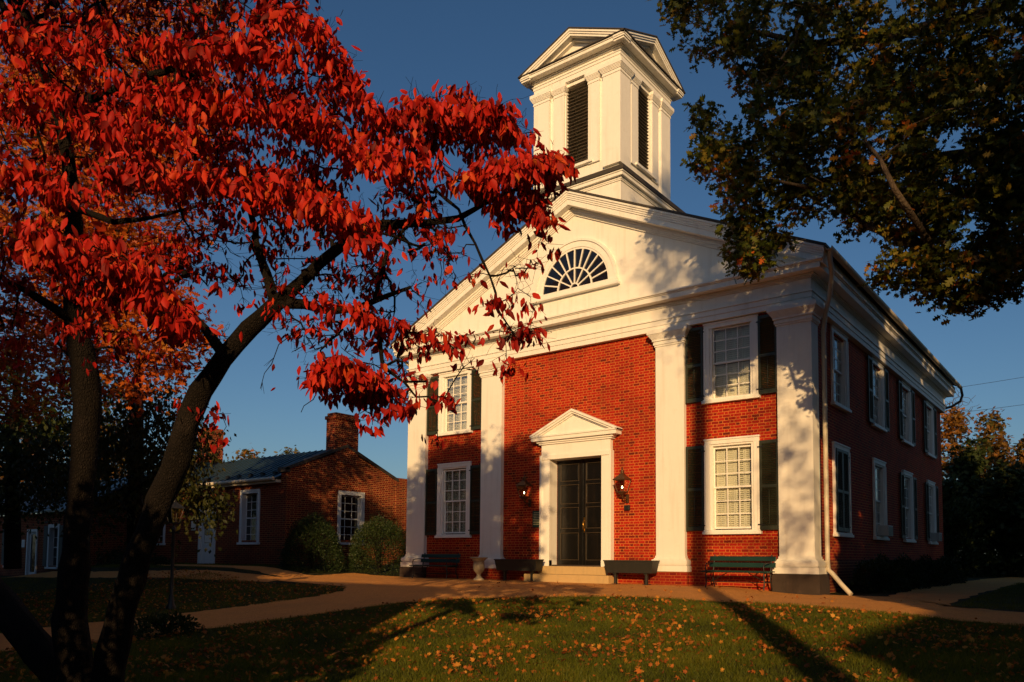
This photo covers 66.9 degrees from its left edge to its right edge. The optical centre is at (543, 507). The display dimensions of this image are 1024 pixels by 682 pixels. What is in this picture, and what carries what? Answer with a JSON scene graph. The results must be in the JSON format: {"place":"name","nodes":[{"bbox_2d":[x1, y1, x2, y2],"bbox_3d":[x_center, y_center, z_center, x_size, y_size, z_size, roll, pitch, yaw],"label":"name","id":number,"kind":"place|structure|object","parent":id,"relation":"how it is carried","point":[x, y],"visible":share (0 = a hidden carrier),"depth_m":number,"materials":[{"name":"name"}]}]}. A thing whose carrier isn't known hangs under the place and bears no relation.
{"place":"outdoors","nodes":[
{"label":"outdoors","id":0,"kind":"place"},
{"bbox_2d":[4,570,286,581],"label":"path","id":1,"kind":"structure","parent":0,"point":[247,577],"depth_m":25.24,"materials":[{"name":"brown gravel"}]},
{"bbox_2d":[0,562,1023,681],"bbox_3d":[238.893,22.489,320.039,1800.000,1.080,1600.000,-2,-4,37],"label":"ground","id":2,"kind":"structure","parent":0,"point":[374,572],"depth_m":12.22,"materials":[{"name":"green plant"}]},
{"bbox_2d":[0,401,69,514],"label":"autumn tree","id":3,"kind":"object","parent":2,"relation":"on","point":[22,438],"visible":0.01,"depth_m":57.17,"materials":[{"name":"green plant"}]},
{"bbox_2d":[0,477,126,575],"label":"brick cottage","id":4,"kind":"structure","parent":2,"relation":"on","point":[42,553],"depth_m":35.67,"materials":[{"name":"brick"}]},
{"bbox_2d":[28,532,35,574],"bbox_3d":[-24.164,2.206,36.717,0.960,2.100,0.040,-2,-4,37],"label":"door","id":5,"kind":"structure","parent":4,"relation":"in","point":[32,536],"depth_m":36.82,"materials":[{"name":"white glass"}]},
{"bbox_2d":[44,524,59,568],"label":"window","id":6,"kind":"structure","parent":4,"relation":"in","point":[53,539],"depth_m":35.58,"materials":[{"name":"white glass"}]},
{"bbox_2d":[0,350,153,568],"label":"evergreen tree","id":7,"kind":"object","parent":2,"relation":"on","point":[13,449],"visible":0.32,"depth_m":29.46,"materials":[{"name":"green plant"}]},
{"bbox_2d":[64,408,128,482],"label":"autumn tree","id":8,"kind":"object","parent":2,"relation":"on","point":[119,467],"visible":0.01,"depth_m":58.98,"materials":[{"name":"orange plant"}]},
{"bbox_2d":[1,360,239,591],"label":"weeping tree","id":9,"kind":"object","parent":2,"relation":"on","point":[135,466],"visible":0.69,"depth_m":20.91,"materials":[{"name":"green plant"}]},
{"bbox_2d":[0,0,264,441],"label":"maple tree","id":10,"kind":"object","parent":2,"relation":"on","point":[125,231],"visible":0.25,"depth_m":17.81,"materials":[{"name":"red plant"}]},
{"bbox_2d":[0,606,274,650],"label":"gravel path","id":11,"kind":"structure","parent":2,"relation":"on","point":[214,618],"depth_m":15.14,"materials":[{"name":"brown gravel"}]},
{"bbox_2d":[133,610,206,639],"bbox_3d":[-6.549,2.082,13.514,1.395,0.624,1.214,-2,-4,37],"label":"shrub","id":12,"kind":"object","parent":2,"relation":"on","point":[158,622],"visible":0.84,"depth_m":13.35,"materials":[{"name":"green plant"}]},
{"bbox_2d":[166,499,185,609],"bbox_3d":[-8.323,1.032,17.389,0.440,2.490,0.340,-2,-4,37],"label":"lamp post","id":13,"kind":"object","parent":2,"relation":"on","point":[171,604],"visible":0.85,"depth_m":17.35,"materials":[{"name":"black metal"}]},
{"bbox_2d":[159,564,312,576],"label":"house walk","id":14,"kind":"structure","parent":2,"relation":"on","point":[274,571],"depth_m":26.35,"materials":[{"name":"brown gravel"}]},
{"bbox_2d":[227,448,265,460],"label":"autumn tree","id":15,"kind":"object","parent":2,"relation":"on","point":[245,452],"visible":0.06,"depth_m":61.56,"materials":[{"name":"orange plant"}]},
{"bbox_2d":[103,412,406,565],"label":"brick house","id":16,"kind":"structure","parent":2,"relation":"on","point":[343,484],"depth_m":31.25,"materials":[{"name":"brick"}]},
{"bbox_2d":[157,525,165,544],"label":"window","id":17,"kind":"structure","parent":16,"relation":"in","point":[162,537],"depth_m":34.32,"materials":[{"name":"white glass"}]},
{"bbox_2d":[191,521,195,529],"bbox_3d":[-14.874,0.770,32.891,0.320,0.400,0.034,-2,-4,37],"label":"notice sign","id":18,"kind":"object","parent":16,"relation":"attached to","point":[193,525],"visible":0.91,"depth_m":32.87,"materials":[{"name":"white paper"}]},
{"bbox_2d":[201,510,213,563],"bbox_3d":[-13.970,1.199,32.289,1.020,2.280,0.060,-2,-4,37],"label":"door","id":19,"kind":"structure","parent":16,"relation":"in","point":[206,557],"depth_m":32.31,"materials":[{"name":"white wood"}]},
{"bbox_2d":[236,489,260,544],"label":"window","id":20,"kind":"structure","parent":16,"relation":"in","point":[249,516],"depth_m":30.72,"materials":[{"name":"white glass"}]},
{"bbox_2d":[337,490,364,544],"bbox_3d":[-7.902,0.435,31.579,0.310,2.170,1.460,-2,-4,37],"label":"window","id":21,"kind":"structure","parent":16,"relation":"in","point":[351,509],"depth_m":31.68,"materials":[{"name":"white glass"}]},
{"bbox_2d":[274,445,300,455],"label":"autumn tree","id":22,"kind":"object","parent":2,"relation":"on","point":[291,450],"visible":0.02,"depth_m":65.62,"materials":[{"name":"orange plant"}]},
{"bbox_2d":[0,0,580,681],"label":"dogwood tree","id":23,"kind":"object","parent":2,"relation":"on","point":[114,270],"visible":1,"depth_m":5.35,"materials":[{"name":"red plant"}]},
{"bbox_2d":[276,510,348,572],"bbox_3d":[-8.273,1.441,27.869,2.877,2.958,2.388,-2,-4,37],"label":"garden shrub","id":24,"kind":"object","parent":2,"relation":"on","point":[326,528],"visible":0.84,"depth_m":27.41,"materials":[{"name":"green plant"}]},
{"bbox_2d":[342,511,405,575],"bbox_3d":[-6.069,1.599,28.698,3.166,2.972,2.477,-2,-4,37],"label":"garden shrub","id":25,"kind":"object","parent":2,"relation":"on","point":[387,529],"visible":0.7,"depth_m":28.20,"materials":[{"name":"green plant"}]},
{"bbox_2d":[0,568,1023,681],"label":"fallen leaves","id":26,"kind":"object","parent":2,"relation":"on","point":[564,650],"visible":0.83,"depth_m":11.21,"materials":[{"name":"orange plant"}]},
{"bbox_2d":[243,573,1023,624],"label":"gravel forecourt","id":27,"kind":"structure","parent":2,"relation":"on","point":[363,590],"depth_m":17.37,"materials":[{"name":"brown gravel"}]},
{"bbox_2d":[409,553,460,578],"bbox_3d":[-3.616,1.949,25.799,1.800,0.872,0.632,-2,-4,37],"label":"park bench","id":28,"kind":"object","parent":27,"relation":"on","point":[446,561],"visible":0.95,"depth_m":25.87,"materials":[{"name":"green metal"}]},
{"bbox_2d":[470,557,487,579],"bbox_3d":[-2.032,1.922,24.293,0.580,0.730,0.580,-2,-4,37],"label":"garden urn","id":29,"kind":"object","parent":27,"relation":"on","point":[478,566],"visible":0.94,"depth_m":24.15,"materials":[{"name":"stone"}]},
{"bbox_2d":[494,559,543,581],"bbox_3d":[-0.766,1.928,23.697,1.650,0.690,0.410,-2,-4,37],"label":"planter trough","id":30,"kind":"object","parent":27,"relation":"on","point":[531,566],"visible":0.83,"depth_m":23.48,"materials":[{"name":"stone"}]},
{"bbox_2d":[603,560,659,584],"bbox_3d":[2.410,1.799,21.336,1.570,0.690,0.410,-2,-4,37],"label":"planter trough","id":31,"kind":"object","parent":27,"relation":"on","point":[645,567],"visible":0.85,"depth_m":21.14,"materials":[{"name":"stone"}]},
{"bbox_2d":[701,555,775,590],"bbox_3d":[4.894,1.623,19.470,1.760,0.872,0.632,-2,-4,37],"label":"park bench","id":32,"kind":"object","parent":27,"relation":"on","point":[771,558],"visible":0.95,"depth_m":19.58,"materials":[{"name":"green wood"}]},
{"bbox_2d":[389,27,963,595],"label":"courthouse","id":33,"kind":"structure","parent":2,"relation":"on","point":[789,417],"depth_m":23.08,"materials":[{"name":"red brick"}]},
{"bbox_2d":[434,461,471,537],"bbox_3d":[-2.836,-0.208,26.598,1.620,2.610,0.900,-2,-4,37],"label":"window","id":34,"kind":"structure","parent":33,"relation":"in","point":[458,501],"depth_m":26.54,"materials":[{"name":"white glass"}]},
{"bbox_2d":[436,368,472,436],"bbox_3d":[-2.815,-3.526,26.806,1.620,2.280,0.900,-2,-4,37],"label":"window","id":35,"kind":"structure","parent":33,"relation":"in","point":[461,422],"depth_m":26.70,"materials":[{"name":"white glass"}]},
{"bbox_2d":[515,474,532,506],"bbox_3d":[-0.572,-0.535,24.193,0.400,1.010,0.500,-2,-4,37],"label":"wall lantern","id":36,"kind":"object","parent":33,"relation":"attached to","point":[521,485],"depth_m":24.13,"materials":[{"name":"black metal"}]},
{"bbox_2d":[532,511,538,527],"bbox_3d":[-0.216,0.362,24.170,0.320,0.520,0.030,-2,-4,37],"label":"wall plaque","id":37,"kind":"object","parent":33,"relation":"attached to","point":[535,518],"depth_m":24.18,"materials":[{"name":"grey metal"}]},
{"bbox_2d":[557,460,582,564],"bbox_3d":[0.823,0.154,23.788,0.964,3.200,0.068,-2,-4,37],"label":"door","id":38,"kind":"structure","parent":33,"relation":"in","point":[570,473],"depth_m":23.79,"materials":[{"name":"black paint"}]},
{"bbox_2d":[583,458,600,564],"bbox_3d":[1.545,0.123,23.217,0.931,3.200,0.122,-2,-4,37],"label":"door","id":39,"kind":"structure","parent":33,"relation":"in","point":[591,467],"depth_m":23.31,"materials":[{"name":"black paint"}]},
{"bbox_2d":[613,467,631,502],"bbox_3d":[2.267,-0.650,22.082,0.400,1.010,0.500,-2,-4,37],"label":"wall lantern","id":40,"kind":"object","parent":33,"relation":"attached to","point":[621,476],"depth_m":22.00,"materials":[{"name":"black metal"}]},
{"bbox_2d":[624,505,629,509],"bbox_3d":[2.391,0.006,22.229,0.180,0.150,0.060,-2,-4,37],"label":"meter box","id":41,"kind":"object","parent":33,"relation":"attached to","point":[626,507],"visible":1,"depth_m":22.20,"materials":[{"name":"black metal"}]},
{"bbox_2d":[701,314,760,404],"bbox_3d":[5.181,-3.850,20.860,1.620,2.280,0.900,-2,-4,37],"label":"window","id":42,"kind":"structure","parent":33,"relation":"in","point":[734,351],"depth_m":20.76,"materials":[{"name":"white glass"}]},
{"bbox_2d":[702,435,762,534],"bbox_3d":[5.161,-0.532,20.652,1.620,2.610,0.900,-2,-4,37],"label":"window","id":43,"kind":"structure","parent":33,"relation":"in","point":[733,470],"depth_m":20.57,"materials":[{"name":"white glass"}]},
{"bbox_2d":[830,324,851,413],"bbox_3d":[8.176,-3.825,21.609,0.350,2.200,1.620,-2,-4,37],"label":"window","id":44,"kind":"structure","parent":33,"relation":"in","point":[839,359],"depth_m":21.97,"materials":[{"name":"white glass"}]},
{"bbox_2d":[832,441,853,537],"bbox_3d":[8.184,-0.463,21.377,0.280,2.560,1.620,-2,-4,37],"label":"window","id":45,"kind":"structure","parent":33,"relation":"in","point":[835,444],"depth_m":20.84,"materials":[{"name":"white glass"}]},
{"bbox_2d":[871,357,886,432],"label":"window","id":46,"kind":"structure","parent":33,"relation":"in","point":[879,422],"depth_m":25.36,"materials":[{"name":"white glass"}]},
{"bbox_2d":[872,457,889,540],"bbox_3d":[10.652,-0.237,24.743,0.350,2.560,1.620,-2,-4,37],"label":"window","id":47,"kind":"structure","parent":33,"relation":"in","point":[880,518],"depth_m":25.12,"materials":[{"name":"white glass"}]},
{"bbox_2d":[878,525,892,535],"bbox_3d":[10.839,0.738,24.538,0.330,0.330,0.600,-2,-4,37],"label":"air conditioner","id":48,"kind":"object","parent":33,"relation":"on","point":[885,530],"visible":0.98,"depth_m":24.31,"materials":[{"name":"metal"}]},
{"bbox_2d":[901,381,913,446],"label":"window","id":49,"kind":"structure","parent":33,"relation":"in","point":[907,416],"depth_m":28.64,"materials":[{"name":"white glass"}]},
{"bbox_2d":[902,470,916,542],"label":"window","id":50,"kind":"structure","parent":33,"relation":"in","point":[909,509],"depth_m":28.43,"materials":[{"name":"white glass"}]},
{"bbox_2d":[925,401,935,458],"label":"window","id":51,"kind":"structure","parent":33,"relation":"in","point":[930,413],"depth_m":32.09,"materials":[{"name":"white glass"}]},
{"bbox_2d":[926,480,938,544],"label":"window","id":52,"kind":"structure","parent":33,"relation":"in","point":[932,488],"depth_m":31.88,"materials":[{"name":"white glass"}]},
{"bbox_2d":[930,533,941,540],"bbox_3d":[15.856,1.190,31.260,0.330,0.330,0.600,-2,-4,37],"label":"air conditioner","id":53,"kind":"object","parent":33,"relation":"on","point":[936,536],"visible":0.98,"depth_m":31.03,"materials":[{"name":"metal"}]},
{"bbox_2d":[647,0,1023,325],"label":"oak tree","id":54,"kind":"object","parent":2,"relation":"on","point":[990,190],"visible":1,"depth_m":13.70,"materials":[{"name":"green plant"}]},
{"bbox_2d":[845,551,912,593],"bbox_3d":[9.252,1.963,21.311,1.624,1.573,3.746,-2,-4,37],"label":"hedge","id":55,"kind":"object","parent":2,"relation":"on","point":[884,565],"visible":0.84,"depth_m":20.65,"materials":[{"name":"green plant"}]},
{"bbox_2d":[869,552,932,589],"bbox_3d":[10.872,2.107,23.489,1.682,1.516,3.831,-2,-4,37],"label":"hedge","id":56,"kind":"object","parent":2,"relation":"on","point":[914,570],"visible":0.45,"depth_m":22.95,"materials":[{"name":"green plant"}]},
{"bbox_2d":[895,554,952,586],"bbox_3d":[12.846,2.309,26.031,1.705,1.515,3.913,-2,-4,37],"label":"hedge","id":57,"kind":"object","parent":2,"relation":"on","point":[938,576],"visible":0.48,"depth_m":25.52,"materials":[{"name":"green plant"}]},
{"bbox_2d":[940,392,976,437],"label":"bare tree","id":58,"kind":"object","parent":2,"relation":"on","point":[958,407],"visible":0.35,"depth_m":55.72,"materials":[{"name":"brown wood"}]},
{"bbox_2d":[940,407,977,560],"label":"autumn tree","id":59,"kind":"object","parent":2,"relation":"on","point":[956,422],"visible":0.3,"depth_m":51.51,"materials":[{"name":"orange plant"}]},
{"bbox_2d":[942,434,995,569],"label":"green tree","id":60,"kind":"object","parent":2,"relation":"on","point":[972,464],"visible":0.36,"depth_m":42.40,"materials":[{"name":"green plant"}]},
{"bbox_2d":[955,406,1015,552],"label":"autumn tree","id":61,"kind":"object","parent":2,"relation":"on","point":[992,424],"visible":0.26,"depth_m":49.20,"materials":[{"name":"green plant"}]},
{"bbox_2d":[973,459,1023,576],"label":"green tree","id":62,"kind":"object","parent":2,"relation":"on","point":[1007,482],"visible":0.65,"depth_m":39.56,"materials":[{"name":"green plant"}]},
{"bbox_2d":[994,434,1023,484],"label":"autumn tree","id":63,"kind":"object","parent":2,"relation":"on","point":[1018,450],"visible":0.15,"depth_m":45.92,"materials":[{"name":"orange plant"}]},
{"bbox_2d":[0,0,1023,555],"label":"sky","id":64,"kind":"structure","parent":0,"point":[490,43],"materials":[{"name":"blue"}]},
{"bbox_2d":[889,577,1023,604],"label":"side path","id":65,"kind":"structure","parent":0,"point":[947,594],"depth_m":21.86,"materials":[{"name":"brown gravel"}]}
]}

